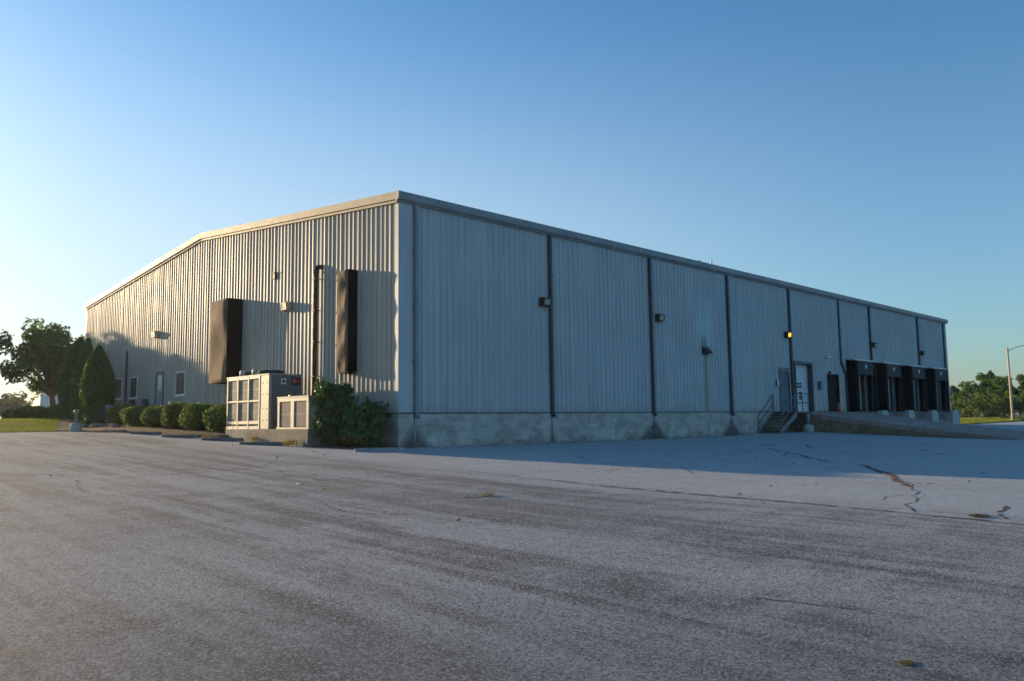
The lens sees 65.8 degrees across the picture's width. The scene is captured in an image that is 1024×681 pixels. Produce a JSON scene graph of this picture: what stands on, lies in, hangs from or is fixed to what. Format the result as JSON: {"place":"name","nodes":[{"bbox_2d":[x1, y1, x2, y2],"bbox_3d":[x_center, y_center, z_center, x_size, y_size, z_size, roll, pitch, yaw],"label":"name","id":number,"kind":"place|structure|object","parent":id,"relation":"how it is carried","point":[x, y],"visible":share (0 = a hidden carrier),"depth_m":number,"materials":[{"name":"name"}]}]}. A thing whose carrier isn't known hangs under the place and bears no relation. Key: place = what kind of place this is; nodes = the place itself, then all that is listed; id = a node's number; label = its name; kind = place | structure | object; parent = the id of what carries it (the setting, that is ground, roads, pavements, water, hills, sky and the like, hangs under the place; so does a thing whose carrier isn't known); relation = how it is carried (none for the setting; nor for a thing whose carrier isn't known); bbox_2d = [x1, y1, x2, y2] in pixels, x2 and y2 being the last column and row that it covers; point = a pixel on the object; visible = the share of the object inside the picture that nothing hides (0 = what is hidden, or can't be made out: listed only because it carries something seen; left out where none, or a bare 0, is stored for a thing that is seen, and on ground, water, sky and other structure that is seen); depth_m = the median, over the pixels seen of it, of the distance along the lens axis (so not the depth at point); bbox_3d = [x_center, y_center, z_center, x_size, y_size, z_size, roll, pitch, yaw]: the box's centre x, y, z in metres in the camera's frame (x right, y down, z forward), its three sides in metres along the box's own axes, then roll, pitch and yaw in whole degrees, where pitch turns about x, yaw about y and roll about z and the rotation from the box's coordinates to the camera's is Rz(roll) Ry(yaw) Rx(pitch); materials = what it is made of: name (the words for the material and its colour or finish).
{"place":"outdoors","nodes":[
{"label":"outdoors","id":0,"kind":"place"},
{"bbox_2d":[0,418,91,432],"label":"lawn","id":1,"kind":"structure","parent":0,"point":[13,422],"depth_m":44.26,"materials":[{"name":"green plant"}]},
{"bbox_2d":[0,408,13,418],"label":"hedge","id":2,"kind":"object","parent":1,"relation":"on","point":[5,413],"visible":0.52,"depth_m":60.43,"materials":[{"name":"green plant"}]},
{"bbox_2d":[7,390,38,407],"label":"tree","id":3,"kind":"object","parent":1,"relation":"on","point":[21,400],"visible":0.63,"depth_m":94.70,"materials":[{"name":"green plant"}]},
{"bbox_2d":[10,405,44,418],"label":"hedge","id":4,"kind":"object","parent":1,"relation":"on","point":[31,411],"visible":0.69,"depth_m":59.45,"materials":[{"name":"green plant"}]},
{"bbox_2d":[0,316,84,406],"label":"maple tree","id":5,"kind":"object","parent":1,"relation":"on","point":[44,349],"visible":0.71,"depth_m":63.29,"materials":[{"name":"green plant"}]},
{"bbox_2d":[43,404,58,417],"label":"hedge","id":6,"kind":"object","parent":1,"relation":"on","point":[50,412],"visible":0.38,"depth_m":59.41,"materials":[{"name":"green plant"}]},
{"bbox_2d":[55,419,228,437],"bbox_3d":[-22.881,4.809,43.529,5.250,1.272,31.600,5,-8,-44],"label":"mulch bed","id":7,"kind":"object","parent":1,"relation":"on","point":[63,425],"visible":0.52,"depth_m":37.88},
{"bbox_2d":[55,336,84,418],"bbox_3d":[-27.691,2.549,50.259,2.422,5.664,2.480,5,-8,-44],"label":"arborvitae","id":8,"kind":"object","parent":7,"relation":"on","point":[64,378],"visible":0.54,"depth_m":49.44,"materials":[{"name":"green plant"}]},
{"bbox_2d":[69,338,93,420],"bbox_3d":[-26.081,2.524,48.152,1.488,5.508,1.547,1,-6,-21],"label":"arborvitae","id":9,"kind":"object","parent":7,"relation":"on","point":[86,350],"visible":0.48,"depth_m":47.78,"materials":[{"name":"green plant"}]},
{"bbox_2d":[90,423,102,426],"bbox_3d":[-22.468,4.564,42.852,0.600,0.237,0.502,5,-8,-44],"label":"landscape rock","id":10,"kind":"object","parent":7,"relation":"on","point":[96,424],"visible":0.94,"depth_m":42.69,"materials":[{"name":"grey stone"}]},
{"bbox_2d":[77,344,116,424],"bbox_3d":[-23.781,2.664,45.370,2.113,4.983,2.011,5,-8,-44],"label":"arborvitae","id":11,"kind":"object","parent":7,"relation":"on","point":[97,385],"visible":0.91,"depth_m":44.81,"materials":[{"name":"green plant"}]},
{"bbox_2d":[99,404,113,422],"bbox_3d":[-22.998,4.135,44.896,0.734,1.050,0.723,5,-8,-44],"label":"planter barrel","id":12,"kind":"object","parent":7,"relation":"on","point":[102,408],"visible":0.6,"depth_m":44.57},
{"bbox_2d":[104,404,131,424],"bbox_3d":[-21.264,4.035,43.310,2.044,1.169,1.776,-5,-7,39],"label":"clipped bush","id":13,"kind":"object","parent":7,"relation":"on","point":[113,416],"visible":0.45,"depth_m":42.71,"materials":[{"name":"green plant"}]},
{"bbox_2d":[118,404,154,426],"bbox_3d":[-19.232,3.888,41.163,2.350,1.206,1.880,0,-6,-8],"label":"clipped bush","id":14,"kind":"object","parent":7,"relation":"on","point":[131,415],"visible":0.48,"depth_m":40.59,"materials":[{"name":"green plant"}]},
{"bbox_2d":[140,405,164,427],"bbox_3d":[-17.323,3.746,39.145,2.152,1.204,1.843,-3,-6,25],"label":"clipped bush","id":15,"kind":"object","parent":7,"relation":"on","point":[151,417],"visible":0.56,"depth_m":38.60,"materials":[{"name":"green plant"}]},
{"bbox_2d":[160,402,190,428],"bbox_3d":[-15.814,3.567,37.604,1.716,1.331,1.770,-1,-6,7],"label":"clipped bush","id":16,"kind":"object","parent":7,"relation":"on","point":[171,412],"visible":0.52,"depth_m":37.03,"materials":[{"name":"green plant"}]},
{"bbox_2d":[176,402,213,429],"bbox_3d":[-14.172,3.458,35.977,1.938,1.334,1.901,2,-7,-28],"label":"clipped bush","id":17,"kind":"object","parent":7,"relation":"on","point":[191,418],"visible":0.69,"depth_m":35.45,"materials":[{"name":"green plant"}]},
{"bbox_2d":[202,403,226,431],"bbox_3d":[-12.458,3.337,34.212,1.952,1.343,1.698,-4,-6,27],"label":"clipped bush","id":18,"kind":"object","parent":7,"relation":"on","point":[215,419],"visible":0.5,"depth_m":33.71,"materials":[{"name":"green plant"}]},
{"bbox_2d":[105,405,115,422],"bbox_3d":[-22.299,4.119,44.178,0.694,1.000,0.683,5,-8,-44],"label":"planter barrel","id":19,"kind":"object","parent":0,"point":[108,406],"visible":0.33,"depth_m":43.91,"materials":[{"name":"grey"}]},
{"bbox_2d":[0,421,1023,680],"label":"yard pavement","id":20,"kind":"structure","parent":0,"point":[138,557],"depth_m":8.49,"materials":[{"name":"grey asphalt"}]},
{"bbox_2d":[70,410,81,431],"bbox_3d":[-21.582,3.990,39.206,0.540,1.140,0.526,5,-8,-44],"label":"bollard light","id":21,"kind":"object","parent":20,"relation":"on","point":[75,426],"visible":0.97,"depth_m":39.07,"materials":[{"name":"concrete"}]},
{"bbox_2d":[130,432,161,434],"bbox_3d":[-16.559,4.197,35.818,1.990,0.135,0.188,-4,-7,28],"label":"wheel stop","id":22,"kind":"object","parent":20,"relation":"on","point":[150,433],"visible":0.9,"depth_m":35.64,"materials":[{"name":"concrete"}]},
{"bbox_2d":[162,435,200,437],"bbox_3d":[-13.952,4.046,33.401,1.851,0.134,0.186,-2,-6,15],"label":"wheel stop","id":23,"kind":"object","parent":20,"relation":"on","point":[183,436],"visible":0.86,"depth_m":33.30,"materials":[{"name":"concrete"}]},
{"bbox_2d":[201,438,243,440],"bbox_3d":[-11.614,3.970,31.734,1.972,0.133,0.189,-3,-6,18],"label":"wheel stop","id":24,"kind":"object","parent":20,"relation":"on","point":[224,439],"visible":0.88,"depth_m":31.63,"materials":[{"name":"concrete"}]},
{"bbox_2d":[247,434,256,441],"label":"dry weed","id":25,"kind":"object","parent":20,"relation":"on","point":[253,438],"visible":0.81,"depth_m":30.79,"materials":[{"name":"beige plant"}]},
{"bbox_2d":[239,442,288,445],"bbox_3d":[-9.097,3.783,29.022,2.144,0.133,0.194,-3,-6,21],"label":"wheel stop","id":26,"kind":"object","parent":20,"relation":"on","point":[264,443],"visible":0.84,"depth_m":28.91,"materials":[{"name":"concrete"}]},
{"bbox_2d":[281,437,297,445],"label":"dry weed","id":27,"kind":"object","parent":20,"relation":"on","point":[289,441],"visible":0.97,"depth_m":28.48,"materials":[{"name":"beige plant"}]},
{"bbox_2d":[225,429,356,446],"bbox_3d":[-8.858,3.997,31.236,2.050,1.030,6.700,5,-8,-44],"label":"equipment pad","id":28,"kind":"object","parent":20,"relation":"on","point":[305,437],"visible":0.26,"depth_m":29.59,"materials":[{"name":"concrete"}]},
{"bbox_2d":[226,368,300,428],"bbox_3d":[-10.152,2.383,32.224,1.406,2.414,3.710,5,-8,-44],"label":"condensing unit","id":29,"kind":"object","parent":28,"relation":"on","point":[252,398],"visible":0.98,"depth_m":31.34,"materials":[{"name":"beige paint"}]},
{"bbox_2d":[276,384,351,428],"bbox_3d":[-7.372,2.486,29.858,2.020,1.661,2.360,5,-8,-44],"label":"condenser","id":30,"kind":"object","parent":28,"relation":"on","point":[295,411],"visible":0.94,"depth_m":29.02,"materials":[{"name":"beige paint"}]},
{"bbox_2d":[306,444,390,448],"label":"corner soil","id":31,"kind":"structure","parent":20,"relation":"on","point":[350,446],"depth_m":27.92,"materials":[{"name":"brown soil"}]},
{"bbox_2d":[309,375,355,445],"bbox_3d":[-6.471,2.584,28.658,1.799,2.711,1.730,1,-6,-21],"label":"corner bush","id":32,"kind":"object","parent":31,"relation":"on","point":[334,400],"visible":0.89,"depth_m":28.24,"materials":[{"name":"green plant"}]},
{"bbox_2d":[339,395,390,447],"bbox_3d":[-5.134,2.897,27.980,1.973,2.018,1.681,5,-8,-44],"label":"corner bush","id":33,"kind":"object","parent":31,"relation":"on","point":[366,421],"visible":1,"depth_m":27.57,"materials":[{"name":"green plant"}]},
{"bbox_2d":[354,447,404,451],"bbox_3d":[-4.397,3.633,26.367,1.678,0.140,0.190,1,-6,-20],"label":"wheel stop","id":34,"kind":"object","parent":20,"relation":"on","point":[388,449],"visible":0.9,"depth_m":26.29,"materials":[{"name":"concrete"}]},
{"bbox_2d":[49,433,983,520],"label":"leaf litter","id":35,"kind":"object","parent":20,"relation":"on","point":[458,519],"visible":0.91,"depth_m":19.17,"materials":[{"name":"brown plant"}]},
{"bbox_2d":[84,190,959,447],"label":"warehouse","id":36,"kind":"structure","parent":20,"relation":"on","point":[464,338],"depth_m":36.27,"materials":[{"name":"grey metal"}]},
{"bbox_2d":[114,378,122,399],"bbox_3d":[-24.403,3.006,49.126,0.110,1.340,1.320,5,-8,-44],"label":"window","id":37,"kind":"structure","parent":36,"relation":"in","point":[119,389],"depth_m":49.01,"materials":[{"name":"white glass"}]},
{"bbox_2d":[128,400,135,406],"bbox_3d":[-22.559,3.751,46.985,0.246,0.400,0.530,5,-8,-44],"label":"utility box","id":38,"kind":"object","parent":36,"relation":"attached to","point":[132,402],"visible":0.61,"depth_m":46.82,"materials":[{"name":"grey paint"}]},
{"bbox_2d":[128,376,137,398],"bbox_3d":[-22.600,2.827,47.283,0.110,1.320,1.330,5,-8,-44],"label":"window","id":39,"kind":"structure","parent":36,"relation":"in","point":[133,387],"depth_m":47.24,"materials":[{"name":"white glass"}]},
{"bbox_2d":[141,399,148,405],"bbox_3d":[-21.094,3.581,45.490,0.246,0.440,0.530,5,-8,-44],"label":"utility box","id":40,"kind":"object","parent":36,"relation":"attached to","point":[144,402],"visible":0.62,"depth_m":45.35,"materials":[{"name":"grey metal"}]},
{"bbox_2d":[151,331,159,337],"bbox_3d":[-20.223,-0.340,44.894,0.300,0.380,0.440,5,-8,-44],"label":"wall lamp","id":41,"kind":"object","parent":36,"relation":"attached to","point":[154,334],"visible":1,"depth_m":44.77,"materials":[{"name":"white metal"}]},
{"bbox_2d":[155,371,163,405],"bbox_3d":[-19.718,3.062,44.314,0.080,2.600,1.180,5,-8,-44],"label":"door","id":42,"kind":"structure","parent":36,"relation":"in","point":[159,380],"depth_m":44.33,"materials":[{"name":"grey metal"}]},
{"bbox_2d":[174,371,185,396],"bbox_3d":[-17.701,2.318,42.279,0.110,1.320,1.330,5,-8,-44],"label":"window","id":43,"kind":"structure","parent":36,"relation":"in","point":[180,382],"depth_m":42.23,"materials":[{"name":"white glass"}]},
{"bbox_2d":[209,298,242,383],"bbox_3d":[-13.679,0.056,37.720,0.850,3.940,1.888,5,-8,-44],"label":"vent hood","id":44,"kind":"object","parent":36,"relation":"attached to","point":[225,343],"visible":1,"depth_m":37.18,"materials":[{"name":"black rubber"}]},
{"bbox_2d":[281,301,291,311],"bbox_3d":[-9.757,-1.466,34.207,0.300,0.380,0.440,5,-8,-44],"label":"wall lamp","id":45,"kind":"object","parent":36,"relation":"attached to","point":[286,306],"visible":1,"depth_m":34.09,"materials":[{"name":"white metal"}]},
{"bbox_2d":[311,265,322,394],"bbox_3d":[-7.973,0.130,32.299,0.441,6.515,0.293,1,-6,-14],"label":"exhaust pipe","id":46,"kind":"object","parent":36,"relation":"attached to","point":[315,279],"visible":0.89,"depth_m":32.31,"materials":[{"name":"metal"}]},
{"bbox_2d":[337,269,357,373],"bbox_3d":[-6.388,-0.727,30.520,0.509,3.980,0.738,5,-8,-44],"label":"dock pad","id":47,"kind":"object","parent":36,"relation":"attached to","point":[347,323],"visible":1,"depth_m":30.31,"materials":[{"name":"black rubber"}]},
{"bbox_2d":[539,297,550,306],"bbox_3d":[1.424,-1.642,33.828,0.440,0.380,0.300,5,-8,-44],"label":"wall lamp","id":48,"kind":"object","parent":36,"relation":"attached to","point":[544,301],"visible":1,"depth_m":33.73,"materials":[{"name":"brown metal"}]},
{"bbox_2d":[655,314,664,321],"bbox_3d":[7.406,-1.135,39.632,0.440,0.380,0.300,5,-8,-44],"label":"wall lamp","id":49,"kind":"object","parent":36,"relation":"attached to","point":[659,317],"visible":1,"depth_m":39.52,"materials":[{"name":"brown metal"}]},
{"bbox_2d":[702,346,712,354],"bbox_3d":[10.496,0.525,42.445,0.580,0.440,0.340,5,-8,-44],"label":"vent hood","id":50,"kind":"object","parent":36,"relation":"attached to","point":[706,350],"visible":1,"depth_m":42.38,"materials":[{"name":"grey metal"}]},
{"bbox_2d":[778,371,790,411],"bbox_3d":[16.603,3.133,48.570,1.320,2.440,0.388,5,-8,-44],"label":"door","id":51,"kind":"structure","parent":36,"relation":"in","point":[784,377],"depth_m":48.50,"materials":[{"name":"grey metal"}]},
{"bbox_2d":[784,332,791,337],"bbox_3d":[17.076,-0.346,49.020,0.440,0.380,0.300,5,-8,-44],"label":"wall lamp","id":52,"kind":"object","parent":36,"relation":"attached to","point":[787,334],"visible":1,"depth_m":48.91,"materials":[{"name":"yellow metal"}]},
{"bbox_2d":[793,361,814,410],"bbox_3d":[18.447,2.931,50.391,2.490,3.160,0.400,5,-8,-44],"label":"door","id":53,"kind":"structure","parent":36,"relation":"in","point":[803,371],"depth_m":50.84,"materials":[{"name":"white paint"}]},
{"bbox_2d":[818,381,822,389],"bbox_3d":[20.159,2.937,51.770,0.370,0.540,0.156,5,-8,-44],"label":"electrical box","id":54,"kind":"object","parent":36,"relation":"attached to","point":[819,385],"visible":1,"depth_m":51.67,"materials":[{"name":"grey metal"}]},
{"bbox_2d":[827,374,840,410],"bbox_3d":[21.500,3.523,53.330,1.800,2.490,0.380,5,-8,-44],"label":"door","id":55,"kind":"structure","parent":36,"relation":"in","point":[832,379],"depth_m":53.42,"materials":[{"name":"metal"}]},
{"bbox_2d":[846,359,877,412],"bbox_3d":[24.608,3.554,55.986,3.610,4.400,1.030,5,-8,-44],"label":"dock shelter","id":56,"kind":"object","parent":36,"relation":"attached to","point":[856,368],"visible":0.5,"depth_m":54.96,"materials":[{"name":"black rubber"}]},
{"bbox_2d":[871,342,876,347],"bbox_3d":[26.552,0.339,58.040,0.440,0.380,0.300,5,-8,-44],"label":"wall lamp","id":57,"kind":"object","parent":36,"relation":"attached to","point":[873,344],"visible":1,"depth_m":57.92,"materials":[{"name":"brown metal"}]},
{"bbox_2d":[875,362,904,416],"bbox_3d":[28.333,3.870,59.601,3.610,4.400,1.030,5,-8,-44],"label":"dock shelter","id":58,"kind":"object","parent":36,"relation":"attached to","point":[885,371],"visible":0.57,"depth_m":58.60,"materials":[{"name":"black rubber"}]},
{"bbox_2d":[902,365,928,419],"bbox_3d":[32.058,4.186,63.215,3.610,4.400,1.030,5,-8,-44],"label":"dock shelter","id":59,"kind":"object","parent":36,"relation":"attached to","point":[910,372],"visible":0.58,"depth_m":62.31,"materials":[{"name":"black rubber"}]},
{"bbox_2d":[926,367,949,419],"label":"dock shelter","id":60,"kind":"object","parent":36,"relation":"attached to","point":[934,374],"visible":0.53,"depth_m":66.06,"materials":[{"name":"black rubber"}]},
{"bbox_2d":[757,393,809,433],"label":"entry stairs","id":61,"kind":"structure","parent":20,"relation":"on","point":[785,426],"depth_m":46.12,"materials":[{"name":"grey metal"}]},
{"bbox_2d":[803,413,813,432],"bbox_3d":[17.268,4.806,46.142,0.600,1.120,0.585,5,-8,-44],"label":"pipe bollard","id":62,"kind":"object","parent":20,"relation":"on","point":[808,428],"visible":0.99,"depth_m":45.95,"materials":[{"name":"concrete"}]},
{"bbox_2d":[859,427,868,433],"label":"weed","id":63,"kind":"object","parent":20,"relation":"on","point":[863,431],"visible":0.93,"depth_m":44.94,"materials":[{"name":"green plant"}]},
{"bbox_2d":[895,659,914,664],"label":"dry weed clump","id":64,"kind":"object","parent":20,"relation":"on","point":[904,662],"visible":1,"depth_m":5.00,"materials":[{"name":"plant"}]},
{"bbox_2d":[787,412,1023,439],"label":"loading ramp","id":65,"kind":"structure","parent":20,"relation":"on","point":[853,422],"depth_m":45.48,"materials":[{"name":"concrete"}]},
{"bbox_2d":[967,513,990,516],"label":"weed clump","id":66,"kind":"object","parent":20,"relation":"on","point":[979,515],"visible":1,"depth_m":11.22,"materials":[{"name":"green plant"}]},
{"bbox_2d":[0,0,1023,418],"label":"sky","id":67,"kind":"structure","parent":0,"point":[868,150],"materials":[{"name":"blue"}]},
{"bbox_2d":[960,417,1023,423],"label":"grass verge","id":68,"kind":"object","parent":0,"point":[992,421],"depth_m":96.98,"materials":[{"name":"plant"}]},
{"bbox_2d":[950,385,965,416],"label":"tree","id":69,"kind":"object","parent":68,"relation":"on","point":[953,389],"visible":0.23,"depth_m":163.75,"materials":[{"name":"green plant"}]},
{"bbox_2d":[951,398,970,417],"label":"thicket shrub","id":70,"kind":"object","parent":68,"relation":"on","point":[955,405],"visible":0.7,"depth_m":113.14,"materials":[{"name":"green plant"}]},
{"bbox_2d":[950,393,971,413],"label":"tree","id":71,"kind":"object","parent":68,"relation":"on","point":[957,398],"visible":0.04,"depth_m":126.76,"materials":[{"name":"green plant"}]},
{"bbox_2d":[951,381,979,417],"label":"tree","id":72,"kind":"object","parent":68,"relation":"on","point":[967,388],"visible":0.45,"depth_m":120.52,"materials":[{"name":"green plant"}]},
{"bbox_2d":[962,400,989,417],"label":"thicket shrub","id":73,"kind":"object","parent":68,"relation":"on","point":[977,406],"visible":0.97,"depth_m":108.99,"materials":[{"name":"green plant"}]},
{"bbox_2d":[958,372,993,416],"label":"tree","id":74,"kind":"object","parent":68,"relation":"on","point":[980,377],"visible":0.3,"depth_m":122.89,"materials":[{"name":"green plant"}]},
{"bbox_2d":[967,394,1001,417],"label":"thicket shrub","id":75,"kind":"object","parent":68,"relation":"on","point":[983,401],"visible":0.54,"depth_m":111.67,"materials":[{"name":"green plant"}]},
{"bbox_2d":[971,378,1008,416],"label":"tree","id":76,"kind":"object","parent":68,"relation":"on","point":[1000,386],"visible":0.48,"depth_m":117.27,"materials":[{"name":"green plant"}]},
{"bbox_2d":[982,370,1000,416],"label":"tree","id":77,"kind":"object","parent":68,"relation":"on","point":[990,375],"visible":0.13,"depth_m":159.27,"materials":[{"name":"green plant"}]},
{"bbox_2d":[983,390,1019,418],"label":"thicket shrub","id":78,"kind":"object","parent":68,"relation":"on","point":[1001,401],"visible":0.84,"depth_m":109.33,"materials":[{"name":"green plant"}]},
{"bbox_2d":[990,375,1023,415],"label":"tree","id":79,"kind":"object","parent":68,"relation":"on","point":[1006,379],"visible":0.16,"depth_m":123.16,"materials":[{"name":"green plant"}]},
{"bbox_2d":[999,400,1023,417],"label":"thicket shrub","id":80,"kind":"object","parent":68,"relation":"on","point":[1018,408],"visible":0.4,"depth_m":110.96,"materials":[{"name":"green plant"}]},
{"bbox_2d":[1004,374,1023,417],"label":"tree","id":81,"kind":"object","parent":68,"relation":"on","point":[1022,377],"visible":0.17,"depth_m":124.43,"materials":[{"name":"green plant"}]},
{"bbox_2d":[1006,345,1023,419],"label":"street lamp","id":82,"kind":"object","parent":68,"relation":"on","point":[1011,400],"visible":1,"depth_m":100.41,"materials":[{"name":"grey metal"}]},
{"bbox_2d":[1009,389,1023,411],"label":"thicket shrub","id":83,"kind":"object","parent":68,"relation":"on","point":[1021,395],"visible":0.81,"depth_m":109.52,"materials":[{"name":"green plant"}]},
{"bbox_2d":[1014,374,1023,410],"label":"tree","id":84,"kind":"object","parent":68,"relation":"on","point":[1021,381],"visible":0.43,"depth_m":123.88,"materials":[{"name":"green plant"}]},
{"bbox_3d":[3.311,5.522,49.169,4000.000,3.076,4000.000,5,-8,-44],"label":"ground","id":85,"kind":"structure","parent":0,"visible":0},
{"bbox_2d":[0,393,30,416],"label":"roadside tree","id":86,"kind":"object","parent":85,"relation":"on","point":[4,403],"visible":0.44,"depth_m":172.41,"materials":[{"name":"green plant"}]},
{"bbox_2d":[29,384,58,406],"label":"white building","id":87,"kind":"structure","parent":85,"relation":"on","point":[43,400],"depth_m":140.69,"materials":[{"name":"grey"}]}
]}

